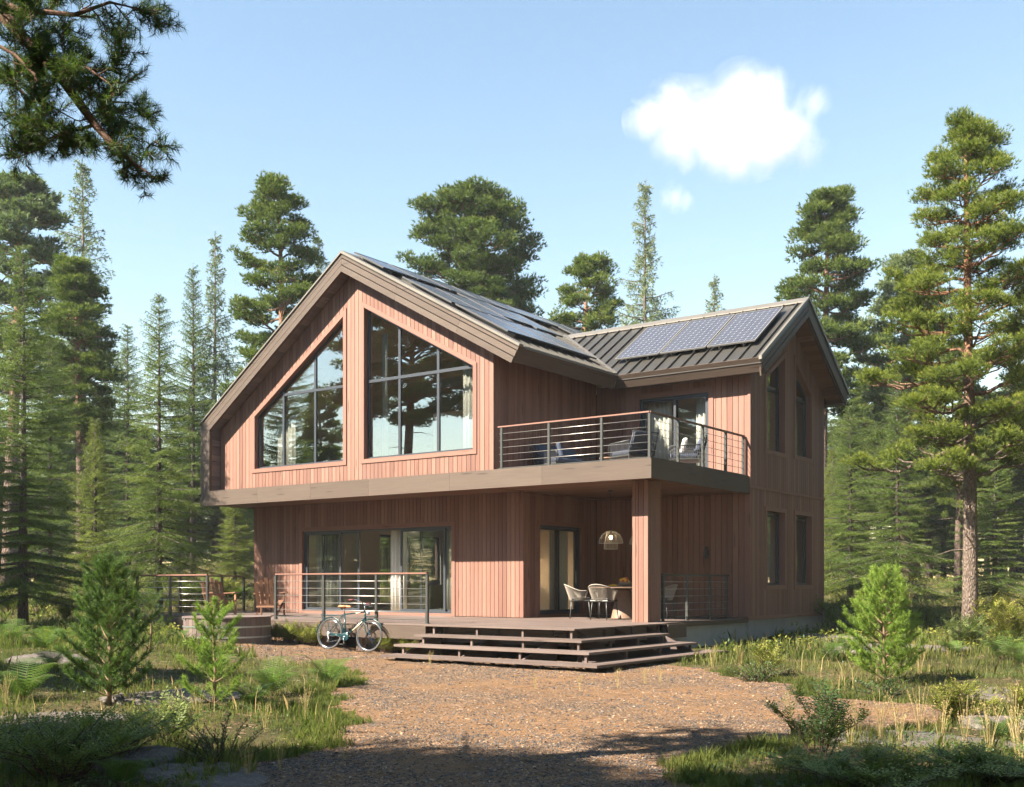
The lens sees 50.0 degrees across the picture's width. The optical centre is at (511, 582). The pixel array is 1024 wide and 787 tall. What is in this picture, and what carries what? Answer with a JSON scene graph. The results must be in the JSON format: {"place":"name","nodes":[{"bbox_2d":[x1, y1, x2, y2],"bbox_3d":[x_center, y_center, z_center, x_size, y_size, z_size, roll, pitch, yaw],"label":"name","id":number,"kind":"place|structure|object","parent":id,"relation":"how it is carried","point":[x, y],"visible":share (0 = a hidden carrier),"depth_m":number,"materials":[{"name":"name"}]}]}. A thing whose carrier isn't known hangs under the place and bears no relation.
{"place":"outdoors","nodes":[
{"label":"outdoors","id":0,"kind":"place"},
{"bbox_2d":[0,561,1023,786],"bbox_3d":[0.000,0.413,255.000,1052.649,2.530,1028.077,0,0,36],"label":"ground","id":1,"kind":"structure","parent":0,"point":[248,731],"depth_m":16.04,"materials":[{"name":"plant"}]},
{"bbox_2d":[0,657,60,700],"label":"fern","id":2,"kind":"object","parent":1,"relation":"on","point":[26,688],"visible":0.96,"depth_m":13.57,"materials":[{"name":"green plant"}]},
{"bbox_2d":[0,169,108,583],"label":"pine tree","id":3,"kind":"object","parent":1,"relation":"on","point":[37,207],"visible":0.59,"depth_m":51.14,"materials":[{"name":"plant"}]},
{"bbox_2d":[0,328,114,584],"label":"spruce tree","id":4,"kind":"object","parent":1,"relation":"on","point":[60,443],"visible":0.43,"depth_m":39.92,"materials":[{"name":"green plant"}]},
{"bbox_2d":[0,157,138,556],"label":"spruce tree","id":5,"kind":"object","parent":1,"relation":"on","point":[83,211],"visible":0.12,"depth_m":61.86,"materials":[{"name":"green plant"}]},
{"bbox_2d":[0,244,146,626],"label":"spruce tree","id":6,"kind":"object","parent":1,"relation":"on","point":[23,568],"visible":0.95,"depth_m":28.87,"materials":[{"name":"green plant"}]},
{"bbox_2d":[19,252,127,570],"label":"pine tree","id":7,"kind":"object","parent":1,"relation":"on","point":[76,272],"visible":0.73,"depth_m":42.38,"materials":[{"name":"plant"}]},
{"bbox_2d":[35,406,131,569],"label":"pine tree","id":8,"kind":"object","parent":1,"relation":"on","point":[106,451],"visible":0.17,"depth_m":55.75,"materials":[{"name":"plant"}]},
{"bbox_2d":[35,417,135,607],"bbox_3d":[-13.368,-2.111,34.756,2.994,6.360,2.918,0,0,29],"label":"spruce tree","id":9,"kind":"object","parent":1,"relation":"on","point":[95,494],"visible":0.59,"depth_m":34.88,"materials":[{"name":"green plant"}]},
{"bbox_2d":[0,700,182,781],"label":"leafy shrub","id":10,"kind":"object","parent":1,"relation":"on","point":[62,755],"visible":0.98,"depth_m":8.54,"materials":[{"name":"green plant"}]},
{"bbox_2d":[0,0,188,201],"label":"pine tree","id":11,"kind":"object","parent":1,"relation":"on","point":[36,63],"visible":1,"depth_m":8.18,"materials":[{"name":"green plant"}]},
{"bbox_2d":[52,550,157,703],"bbox_3d":[-4.896,0.554,13.432,1.210,1.941,1.328,0,0,19],"label":"young pine","id":12,"kind":"object","parent":1,"relation":"on","point":[106,572],"visible":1,"depth_m":13.27,"materials":[{"name":"green plant"}]},
{"bbox_2d":[15,696,202,756],"bbox_3d":[-3.621,1.322,9.619,1.431,0.564,1.372,0,0,22],"label":"leafy shrub","id":13,"kind":"object","parent":1,"relation":"on","point":[140,720],"visible":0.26,"depth_m":9.73,"materials":[{"name":"green plant"}]},
{"bbox_2d":[83,754,157,786],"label":"fern","id":14,"kind":"object","parent":1,"relation":"on","point":[125,771],"visible":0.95,"depth_m":8.46,"materials":[{"name":"green plant"}]},
{"bbox_2d":[73,323,180,567],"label":"spruce tree","id":15,"kind":"object","parent":1,"relation":"on","point":[126,518],"visible":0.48,"depth_m":45.81,"materials":[{"name":"green plant"}]},
{"bbox_2d":[82,745,191,772],"bbox_3d":[-3.298,1.603,9.595,0.739,0.291,1.190,0,0,17],"label":"flat rock","id":16,"kind":"object","parent":1,"relation":"on","point":[153,752],"visible":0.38,"depth_m":9.57,"materials":[{"name":"stone"}]},
{"bbox_2d":[124,588,177,648],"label":"young pine","id":17,"kind":"object","parent":1,"relation":"on","point":[152,603],"visible":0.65,"depth_m":19.48,"materials":[{"name":"green plant"}]},
{"bbox_2d":[72,293,231,613],"bbox_3d":[-10.633,-3.645,32.492,4.318,9.951,4.123,0,0,0],"label":"spruce tree","id":18,"kind":"object","parent":1,"relation":"on","point":[142,533],"visible":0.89,"depth_m":32.34,"materials":[{"name":"green plant"}]},
{"bbox_2d":[125,685,201,743],"bbox_3d":[-3.400,1.313,10.830,0.765,0.621,0.714,0,0,36],"label":"leafy shrub","id":19,"kind":"object","parent":1,"relation":"on","point":[181,716],"visible":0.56,"depth_m":10.80,"materials":[{"name":"green plant"}]},
{"bbox_2d":[96,688,247,705],"bbox_3d":[-4.277,1.494,13.871,1.864,0.254,1.250,0,0,-11],"label":"flat rock","id":20,"kind":"object","parent":1,"relation":"on","point":[137,698],"visible":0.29,"depth_m":13.54,"materials":[{"name":"stone"}]},
{"bbox_2d":[130,263,246,573],"bbox_3d":[-11.729,-5.825,39.850,4.147,11.694,3.380,0,0,13],"label":"spruce tree","id":21,"kind":"object","parent":1,"relation":"on","point":[194,465],"visible":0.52,"depth_m":39.92,"materials":[{"name":"green plant"}]},
{"bbox_2d":[111,762,269,786],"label":"flat rock","id":22,"kind":"object","parent":1,"relation":"on","point":[240,778],"visible":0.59,"depth_m":8.82,"materials":[{"name":"stone"}]},
{"bbox_2d":[153,383,246,561],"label":"spruce tree","id":23,"kind":"object","parent":1,"relation":"on","point":[206,539],"visible":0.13,"depth_m":59.16,"materials":[{"name":"green plant"}]},
{"bbox_2d":[162,231,253,563],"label":"spruce tree","id":24,"kind":"object","parent":1,"relation":"on","point":[217,367],"visible":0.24,"depth_m":65.79,"materials":[{"name":"green plant"}]},
{"bbox_2d":[175,595,244,708],"bbox_3d":[-3.518,0.836,12.934,0.870,1.407,0.922,0,0,-33],"label":"young pine","id":25,"kind":"object","parent":1,"relation":"on","point":[209,611],"visible":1,"depth_m":12.95,"materials":[{"name":"green plant"}]},
{"bbox_2d":[182,440,250,561],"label":"conifer tree","id":26,"kind":"object","parent":1,"relation":"on","point":[219,517],"visible":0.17,"depth_m":59.16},
{"bbox_2d":[159,712,275,763],"bbox_3d":[-2.569,1.386,9.588,0.823,0.500,0.972,0,0,36],"label":"leafy shrub","id":27,"kind":"object","parent":1,"relation":"on","point":[206,747],"visible":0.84,"depth_m":9.55,"materials":[{"name":"green plant"}]},
{"bbox_2d":[182,615,271,643],"bbox_3d":[-6.220,1.084,24.000,1.910,0.712,1.910,0,0,36],"label":"hot tub","id":28,"kind":"object","parent":1,"relation":"on","point":[252,629],"visible":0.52,"depth_m":23.34,"materials":[{"name":"wood"}]},
{"bbox_2d":[208,507,253,592],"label":"spruce tree","id":29,"kind":"object","parent":1,"relation":"on","point":[235,546],"visible":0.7,"depth_m":37.88,"materials":[{"name":"green plant"}]},
{"bbox_2d":[232,656,305,695],"bbox_3d":[-3.285,1.265,14.955,1.034,0.547,1.129,0,0,10],"label":"fern","id":30,"kind":"object","parent":1,"relation":"on","point":[269,677],"visible":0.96,"depth_m":14.85,"materials":[{"name":"green plant"}]},
{"bbox_2d":[219,169,327,391],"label":"pine tree","id":31,"kind":"object","parent":1,"relation":"on","point":[266,210],"visible":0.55,"depth_m":45.05,"materials":[{"name":"plant"}]},
{"bbox_2d":[292,654,358,682],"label":"fern","id":32,"kind":"object","parent":1,"relation":"on","point":[332,674],"visible":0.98,"depth_m":16.18,"materials":[{"name":"green plant"}]},
{"bbox_2d":[380,537,434,584],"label":"spruce tree","id":33,"kind":"object","parent":1,"relation":"on","point":[416,564],"visible":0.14,"depth_m":47.72,"materials":[{"name":"green plant"}]},
{"bbox_2d":[126,611,747,650],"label":"terrace","id":34,"kind":"structure","parent":1,"relation":"on","point":[558,627],"depth_m":23.41,"materials":[{"name":"wood"}]},
{"bbox_2d":[136,574,245,614],"bbox_3d":[-7.782,0.318,30.002,3.000,1.065,3.730,0,0,36],"label":"deck railing","id":35,"kind":"object","parent":34,"relation":"on","point":[180,587],"visible":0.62,"depth_m":29.26,"materials":[{"name":"grey metal"}]},
{"bbox_2d":[253,578,287,614],"bbox_3d":[-6.266,0.360,28.404,0.760,0.980,0.950,0,0,0],"label":"garden chair","id":36,"kind":"object","parent":34,"relation":"on","point":[263,603],"visible":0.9,"depth_m":28.11,"materials":[{"name":"brown wood"}]},
{"bbox_2d":[274,572,430,623],"bbox_3d":[-3.625,0.318,24.183,4.700,1.065,0.100,0,0,36],"label":"deck railing","id":37,"kind":"object","parent":34,"relation":"on","point":[376,603],"visible":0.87,"depth_m":24.07,"materials":[{"name":"grey metal"}]},
{"bbox_2d":[591,587,631,618],"bbox_3d":[2.653,0.474,26.168,1.640,0.752,1.640,0,0,36],"label":"dining table","id":38,"kind":"object","parent":34,"relation":"on","point":[624,602],"visible":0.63,"depth_m":25.97,"materials":[{"name":"brown wood"}]},
{"bbox_2d":[661,574,728,621],"bbox_3d":[4.271,0.328,25.367,0.100,1.045,3.400,0,0,36],"label":"deck railing","id":39,"kind":"object","parent":34,"relation":"on","point":[687,609],"visible":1,"depth_m":24.96,"materials":[{"name":"grey metal"}]},
{"bbox_2d":[394,174,548,316],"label":"pine tree","id":40,"kind":"object","parent":1,"relation":"on","point":[470,230],"visible":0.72,"depth_m":50.37,"materials":[{"name":"plant"}]},
{"bbox_2d":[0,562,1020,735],"bbox_3d":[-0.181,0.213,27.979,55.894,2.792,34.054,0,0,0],"label":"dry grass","id":41,"kind":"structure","parent":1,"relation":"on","point":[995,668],"depth_m":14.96,"materials":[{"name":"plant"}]},
{"bbox_2d":[0,556,1023,665],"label":"grass","id":42,"kind":"structure","parent":1,"relation":"on","point":[57,641],"depth_m":23.15,"materials":[{"name":"plant"}]},
{"bbox_2d":[0,555,1023,651],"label":"undergrowth","id":43,"kind":"object","parent":1,"relation":"on","point":[173,627],"visible":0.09,"depth_m":27.13,"materials":[{"name":"green plant"}]},
{"bbox_2d":[199,250,849,646],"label":"house","id":44,"kind":"structure","parent":1,"relation":"on","point":[313,368],"depth_m":28.12,"materials":[{"name":"brown wood"}]},
{"bbox_2d":[277,419,295,465],"bbox_3d":[-6.263,-3.525,30.437,0.750,1.950,0.141,0,0,36],"label":"curtain","id":45,"kind":"object","parent":44,"relation":"hanging from","point":[291,441],"visible":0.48,"depth_m":30.34,"materials":[{"name":"white fabric"}]},
{"bbox_2d":[252,308,346,472],"bbox_3d":[-5.673,-5.050,29.393,3.610,4.039,0.202,0,0,36],"label":"window","id":46,"kind":"structure","parent":44,"relation":"in","point":[341,321],"depth_m":29.17,"materials":[{"name":"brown wood"}]},
{"bbox_2d":[316,534,338,607],"bbox_3d":[-5.180,-0.315,31.037,1.000,2.270,0.140,0,0,36],"label":"curtain","id":47,"kind":"object","parent":44,"relation":"hanging from","point":[332,554],"visible":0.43,"depth_m":30.99,"materials":[{"name":"white fabric"}]},
{"bbox_2d":[299,521,454,616],"bbox_3d":[-3.656,-0.330,29.433,5.630,2.440,0.232,0,0,36],"label":"window","id":48,"kind":"structure","parent":44,"relation":"in","point":[304,533],"depth_m":29.41,"materials":[{"name":"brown wood"}]},
{"bbox_2d":[382,333,387,455],"bbox_3d":[-3.269,-4.475,28.241,0.100,3.850,0.175,0,0,-42],"label":"curtain","id":49,"kind":"object","parent":44,"relation":"hanging from","point":[385,386],"visible":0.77,"depth_m":28.21,"materials":[{"name":"white fabric"}]},
{"bbox_2d":[391,530,406,610],"bbox_3d":[-3.035,-0.320,29.334,0.572,2.280,0.140,0,0,36],"label":"curtain","id":50,"kind":"object","parent":44,"relation":"hanging from","point":[395,560],"visible":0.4,"depth_m":29.33,"materials":[{"name":"white fabric"}]},
{"bbox_2d":[361,301,476,463],"bbox_3d":[-2.283,-5.100,26.940,3.720,4.140,0.204,0,0,36],"label":"window","id":51,"kind":"structure","parent":44,"relation":"in","point":[366,310],"depth_m":27.36,"materials":[{"name":"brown wood"}]},
{"bbox_2d":[407,585,442,608],"bbox_3d":[-1.558,0.400,30.668,3.200,0.700,1.050,0,0,36],"label":"cabinet","id":52,"kind":"object","parent":44,"relation":"on","point":[435,596],"visible":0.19,"depth_m":30.55,"materials":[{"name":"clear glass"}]},
{"bbox_2d":[402,276,482,311],"bbox_3d":[-1.715,-7.076,27.158,1.780,0.120,1.280,34,19,31],"label":"solar panel","id":53,"kind":"object","parent":44,"relation":"attached to","point":[447,298],"visible":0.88,"depth_m":27.00,"materials":[{"name":"blue glass"}]},
{"bbox_2d":[463,362,472,448],"bbox_3d":[-0.934,-3.975,26.542,0.652,2.850,0.139,0,0,36],"label":"curtain","id":54,"kind":"object","parent":44,"relation":"hanging from","point":[467,408],"visible":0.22,"depth_m":26.64,"materials":[{"name":"white fabric"}]},
{"bbox_2d":[455,303,538,341],"bbox_3d":[-0.369,-6.198,26.307,1.780,0.120,1.280,34,19,31],"label":"solar panel","id":55,"kind":"object","parent":44,"relation":"attached to","point":[500,325],"visible":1,"depth_m":26.13,"materials":[{"name":"blue"}]},
{"bbox_2d":[549,530,567,609],"bbox_3d":[1.194,-0.315,28.274,0.106,2.270,0.906,0,0,36],"label":"curtain","id":56,"kind":"object","parent":44,"relation":"hanging from","point":[563,566],"visible":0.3,"depth_m":28.35,"materials":[{"name":"white fabric"}]},
{"bbox_2d":[537,520,583,616],"bbox_3d":[1.166,-0.320,27.838,0.212,2.430,2.110,0,0,36],"label":"door","id":57,"kind":"structure","parent":44,"relation":"in","point":[577,529],"depth_m":27.93,"materials":[{"name":"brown wood"}]},
{"bbox_2d":[530,443,599,465],"bbox_3d":[1.293,-2.946,26.667,0.877,0.815,1.578,0,0,44],"label":"balcony sofa","id":58,"kind":"object","parent":44,"relation":"on","point":[555,459],"visible":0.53,"depth_m":26.39,"materials":[{"name":"fabric"}]},
{"bbox_2d":[498,411,744,474],"bbox_3d":[2.671,-3.058,25.877,3.970,1.035,4.790,0,0,36],"label":"balcony railing","id":59,"kind":"object","parent":44,"relation":"on","point":[601,438],"visible":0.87,"depth_m":24.24,"materials":[{"name":"grey metal"}]},
{"bbox_2d":[608,430,658,459],"bbox_3d":[2.719,-2.945,24.619,0.748,0.812,0.877,0,0,-34],"label":"balcony armchair","id":60,"kind":"object","parent":44,"relation":"on","point":[636,445],"visible":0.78,"depth_m":24.36,"materials":[{"name":"fabric"}]},
{"bbox_2d":[615,321,689,361],"bbox_3d":[3.762,-6.421,29.286,1.280,0.120,2.120,0,34,36],"label":"solar panel","id":61,"kind":"object","parent":44,"relation":"attached to","point":[648,342],"visible":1,"depth_m":29.20,"materials":[{"name":"blue glass"}]},
{"bbox_2d":[647,401,671,459],"bbox_3d":[3.813,-3.680,28.450,0.703,2.240,0.140,0,0,36],"label":"curtain","id":62,"kind":"object","parent":44,"relation":"hanging from","point":[665,408],"visible":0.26,"depth_m":28.41,"materials":[{"name":"white fabric"}]},
{"bbox_2d":[635,386,712,467],"bbox_3d":[4.135,-3.690,27.908,2.220,2.360,0.202,0,0,36],"label":"door","id":63,"kind":"structure","parent":44,"relation":"in","point":[641,400],"depth_m":27.74,"materials":[{"name":"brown wood"}]},
{"bbox_2d":[659,314,734,355],"bbox_3d":[4.832,-6.421,28.512,1.280,0.120,2.120,0,34,36],"label":"solar panel","id":64,"kind":"object","parent":44,"relation":"attached to","point":[694,335],"visible":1,"depth_m":28.41,"materials":[{"name":"blue glass"}]},
{"bbox_2d":[707,306,783,348],"bbox_3d":[5.909,-6.421,27.731,1.280,0.120,2.120,0,34,36],"label":"solar panel","id":65,"kind":"object","parent":44,"relation":"attached to","point":[744,328],"visible":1,"depth_m":27.64,"materials":[{"name":"blue glass"}]},
{"bbox_2d":[765,506,786,589],"bbox_3d":[6.618,-0.870,27.976,0.242,2.080,1.380,0,0,36],"label":"window","id":66,"kind":"structure","parent":44,"relation":"in","point":[780,514],"depth_m":28.42,"materials":[{"name":"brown wood"}]},
{"bbox_2d":[765,351,786,457],"bbox_3d":[6.618,-4.613,27.976,0.242,2.767,1.380,0,0,36],"label":"window","id":67,"kind":"structure","parent":44,"relation":"in","point":[780,367],"depth_m":28.42,"materials":[{"name":"black metal"}]},
{"bbox_2d":[794,510,812,588],"bbox_3d":[7.732,-0.870,29.515,0.242,2.080,1.340,0,0,36],"label":"window","id":68,"kind":"structure","parent":44,"relation":"in","point":[806,518],"depth_m":29.94,"materials":[{"name":"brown wood"}]},
{"bbox_2d":[794,355,812,462],"bbox_3d":[7.732,-4.632,29.515,0.242,2.744,1.340,0,0,36],"label":"window","id":69,"kind":"structure","parent":44,"relation":"in","point":[800,380],"depth_m":29.90,"materials":[{"name":"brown wood"}]},
{"bbox_2d":[178,632,981,786],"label":"yard","id":70,"kind":"structure","parent":1,"relation":"on","point":[679,685],"depth_m":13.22,"materials":[{"name":"gravel"}]},
{"bbox_2d":[316,599,382,651],"bbox_3d":[-3.444,0.906,23.313,1.752,1.073,0.629,2,-8,29],"label":"bicycle","id":71,"kind":"object","parent":70,"relation":"on","point":[343,635],"visible":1,"depth_m":23.31,"materials":[{"name":"teal metal"}]},
{"bbox_2d":[0,642,1023,786],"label":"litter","id":72,"kind":"object","parent":70,"relation":"on","point":[551,762],"visible":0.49,"depth_m":11.91,"materials":[{"name":"brown plant"}]},
{"bbox_2d":[0,637,1023,786],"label":"undergrowth","id":73,"kind":"object","parent":70,"relation":"on","point":[712,766],"visible":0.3,"depth_m":10.68,"materials":[{"name":"green plant"}]},
{"bbox_2d":[749,737,980,786],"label":"leafy shrub","id":74,"kind":"object","parent":73,"relation":"on","point":[822,766],"visible":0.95,"depth_m":8.24,"materials":[{"name":"green plant"}]},
{"bbox_2d":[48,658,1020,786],"bbox_3d":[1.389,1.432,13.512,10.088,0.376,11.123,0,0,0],"label":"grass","id":75,"kind":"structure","parent":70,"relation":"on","point":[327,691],"depth_m":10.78,"materials":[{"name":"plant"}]},
{"bbox_2d":[380,625,728,670],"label":"entrance steps","id":76,"kind":"structure","parent":70,"relation":"on","point":[594,653],"depth_m":20.69,"materials":[{"name":"wood"}]},
{"bbox_2d":[723,660,790,681],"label":"leafy shrub","id":77,"kind":"object","parent":70,"relation":"on","point":[758,677],"visible":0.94,"depth_m":17.17,"materials":[{"name":"green plant"}]},
{"bbox_2d":[548,250,625,331],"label":"pine tree","id":78,"kind":"object","parent":1,"relation":"on","point":[586,268],"visible":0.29,"depth_m":47.47,"materials":[{"name":"plant"}]},
{"bbox_2d":[615,178,679,326],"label":"spruce tree","id":79,"kind":"object","parent":1,"relation":"on","point":[644,292],"visible":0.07,"depth_m":63.84,"materials":[{"name":"green plant"}]},
{"bbox_2d":[746,640,790,672],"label":"leafy shrub","id":80,"kind":"object","parent":1,"relation":"on","point":[762,656],"visible":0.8,"depth_m":17.83,"materials":[{"name":"green plant"}]},
{"bbox_2d":[760,673,868,756],"bbox_3d":[2.759,1.207,9.940,0.865,0.794,0.839,0,0,-31],"label":"leafy shrub","id":81,"kind":"object","parent":1,"relation":"on","point":[823,725],"visible":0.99,"depth_m":9.86,"materials":[{"name":"green plant"}]},
{"bbox_2d":[774,182,895,588],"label":"pine tree","id":82,"kind":"object","parent":1,"relation":"on","point":[831,232],"visible":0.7,"depth_m":46.27,"materials":[{"name":"plant"}]},
{"bbox_2d":[811,591,881,628],"bbox_3d":[9.214,0.765,30.145,2.068,1.161,1.876,0,0,45],"label":"leafy shrub","id":83,"kind":"object","parent":1,"relation":"on","point":[844,601],"visible":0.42,"depth_m":30.03,"materials":[{"name":"green plant"}]},
{"bbox_2d":[824,448,877,594],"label":"spruce tree","id":84,"kind":"object","parent":1,"relation":"on","point":[829,465],"visible":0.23,"depth_m":43.86,"materials":[{"name":"green plant"}]},
{"bbox_2d":[828,382,893,579],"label":"pine tree","id":85,"kind":"object","parent":1,"relation":"on","point":[856,393],"visible":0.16,"depth_m":58.05,"materials":[{"name":"plant"}]},
{"bbox_2d":[824,405,911,603],"bbox_3d":[12.232,-2.767,40.173,4.102,7.524,4.296,0,0,-21],"label":"spruce tree","id":86,"kind":"object","parent":1,"relation":"on","point":[849,539],"visible":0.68,"depth_m":39.84,"materials":[{"name":"green plant"}]},
{"bbox_2d":[844,674,919,697],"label":"leafy shrub","id":87,"kind":"object","parent":1,"relation":"on","point":[888,686],"visible":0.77,"depth_m":14.88,"materials":[{"name":"green plant"}]},
{"bbox_2d":[836,561,929,683],"bbox_3d":[5.532,0.616,16.242,1.317,1.898,1.242,0,0,34],"label":"young pine","id":88,"kind":"object","parent":1,"relation":"on","point":[893,650],"visible":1,"depth_m":16.10,"materials":[{"name":"green plant"}]},
{"bbox_2d":[826,374,960,610],"bbox_3d":[12.715,-2.858,35.839,3.921,8.173,4.106,0,0,-25],"label":"spruce tree","id":89,"kind":"object","parent":1,"relation":"on","point":[896,530],"visible":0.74,"depth_m":35.85,"materials":[{"name":"green plant"}]},
{"bbox_2d":[835,403,961,576],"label":"spruce tree","id":90,"kind":"object","parent":1,"relation":"on","point":[874,447],"visible":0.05,"depth_m":56.28,"materials":[{"name":"green plant"}]},
{"bbox_2d":[854,377,948,549],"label":"pine tree","id":91,"kind":"object","parent":1,"relation":"on","point":[873,436],"visible":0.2,"depth_m":54.17,"materials":[{"name":"plant"}]},
{"bbox_2d":[849,247,961,580],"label":"pine tree","id":92,"kind":"object","parent":1,"relation":"on","point":[905,261],"visible":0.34,"depth_m":49.70,"materials":[{"name":"plant"}]},
{"bbox_2d":[890,445,956,577],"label":"pine tree","id":93,"kind":"object","parent":1,"relation":"on","point":[935,525],"visible":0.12,"depth_m":64.48,"materials":[{"name":"plant"}]},
{"bbox_2d":[897,598,950,626],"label":"leafy shrub","id":94,"kind":"object","parent":1,"relation":"on","point":[926,609],"visible":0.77,"depth_m":30.89,"materials":[{"name":"green plant"}]},
{"bbox_2d":[833,730,1019,748],"bbox_3d":[4.123,1.587,10.920,2.102,0.130,1.112,0,0,20],"label":"flat rock","id":95,"kind":"object","parent":1,"relation":"on","point":[937,737],"visible":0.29,"depth_m":10.84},
{"bbox_2d":[841,105,1023,635],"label":"pine tree","id":96,"kind":"object","parent":1,"relation":"on","point":[977,140],"visible":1,"depth_m":24.64,"materials":[{"name":"green plant"}]},
{"bbox_2d":[918,486,962,578],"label":"spruce tree","id":97,"kind":"object","parent":1,"relation":"on","point":[944,569],"visible":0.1,"depth_m":69.81,"materials":[{"name":"green plant"}]},
{"bbox_2d":[890,733,1023,782],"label":"leafy shrub","id":98,"kind":"object","parent":1,"relation":"on","point":[1009,768],"visible":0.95,"depth_m":8.48,"materials":[{"name":"green plant"}]},
{"bbox_2d":[921,339,999,595],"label":"pine tree","id":99,"kind":"object","parent":1,"relation":"on","point":[945,498],"visible":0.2,"depth_m":41.91,"materials":[{"name":"plant"}]},
{"bbox_2d":[923,672,1003,720],"bbox_3d":[4.977,1.295,12.182,0.972,0.668,0.644,0,0,-1],"label":"leafy shrub","id":100,"kind":"object","parent":1,"relation":"on","point":[954,700],"visible":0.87,"depth_m":12.14,"materials":[{"name":"green plant"}]},
{"bbox_2d":[935,612,997,645],"bbox_3d":[9.540,0.984,22.936,1.251,0.774,1.379,0,0,36],"label":"leafy shrub","id":101,"kind":"object","parent":1,"relation":"on","point":[963,629],"visible":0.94,"depth_m":22.82,"materials":[{"name":"green plant"}]},
{"bbox_2d":[928,407,1023,602],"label":"spruce tree","id":102,"kind":"object","parent":1,"relation":"on","point":[996,577],"visible":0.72,"depth_m":37.77,"materials":[{"name":"green plant"}]},
{"bbox_2d":[951,285,1023,576],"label":"spruce tree","id":103,"kind":"object","parent":1,"relation":"on","point":[1018,557],"visible":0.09,"depth_m":55.83,"materials":[{"name":"green plant"}]},
{"bbox_2d":[955,390,1023,575],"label":"pine tree","id":104,"kind":"object","parent":1,"relation":"on","point":[1020,483],"visible":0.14,"depth_m":53.53,"materials":[{"name":"plant"}]},
{"bbox_2d":[962,587,1023,644],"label":"leafy shrub","id":105,"kind":"object","parent":1,"relation":"on","point":[1003,621],"visible":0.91,"depth_m":23.07,"materials":[{"name":"green plant"}]},
{"bbox_2d":[0,0,1023,582],"label":"sky","id":106,"kind":"structure","parent":0,"point":[733,112],"materials":[{"name":"blue"}]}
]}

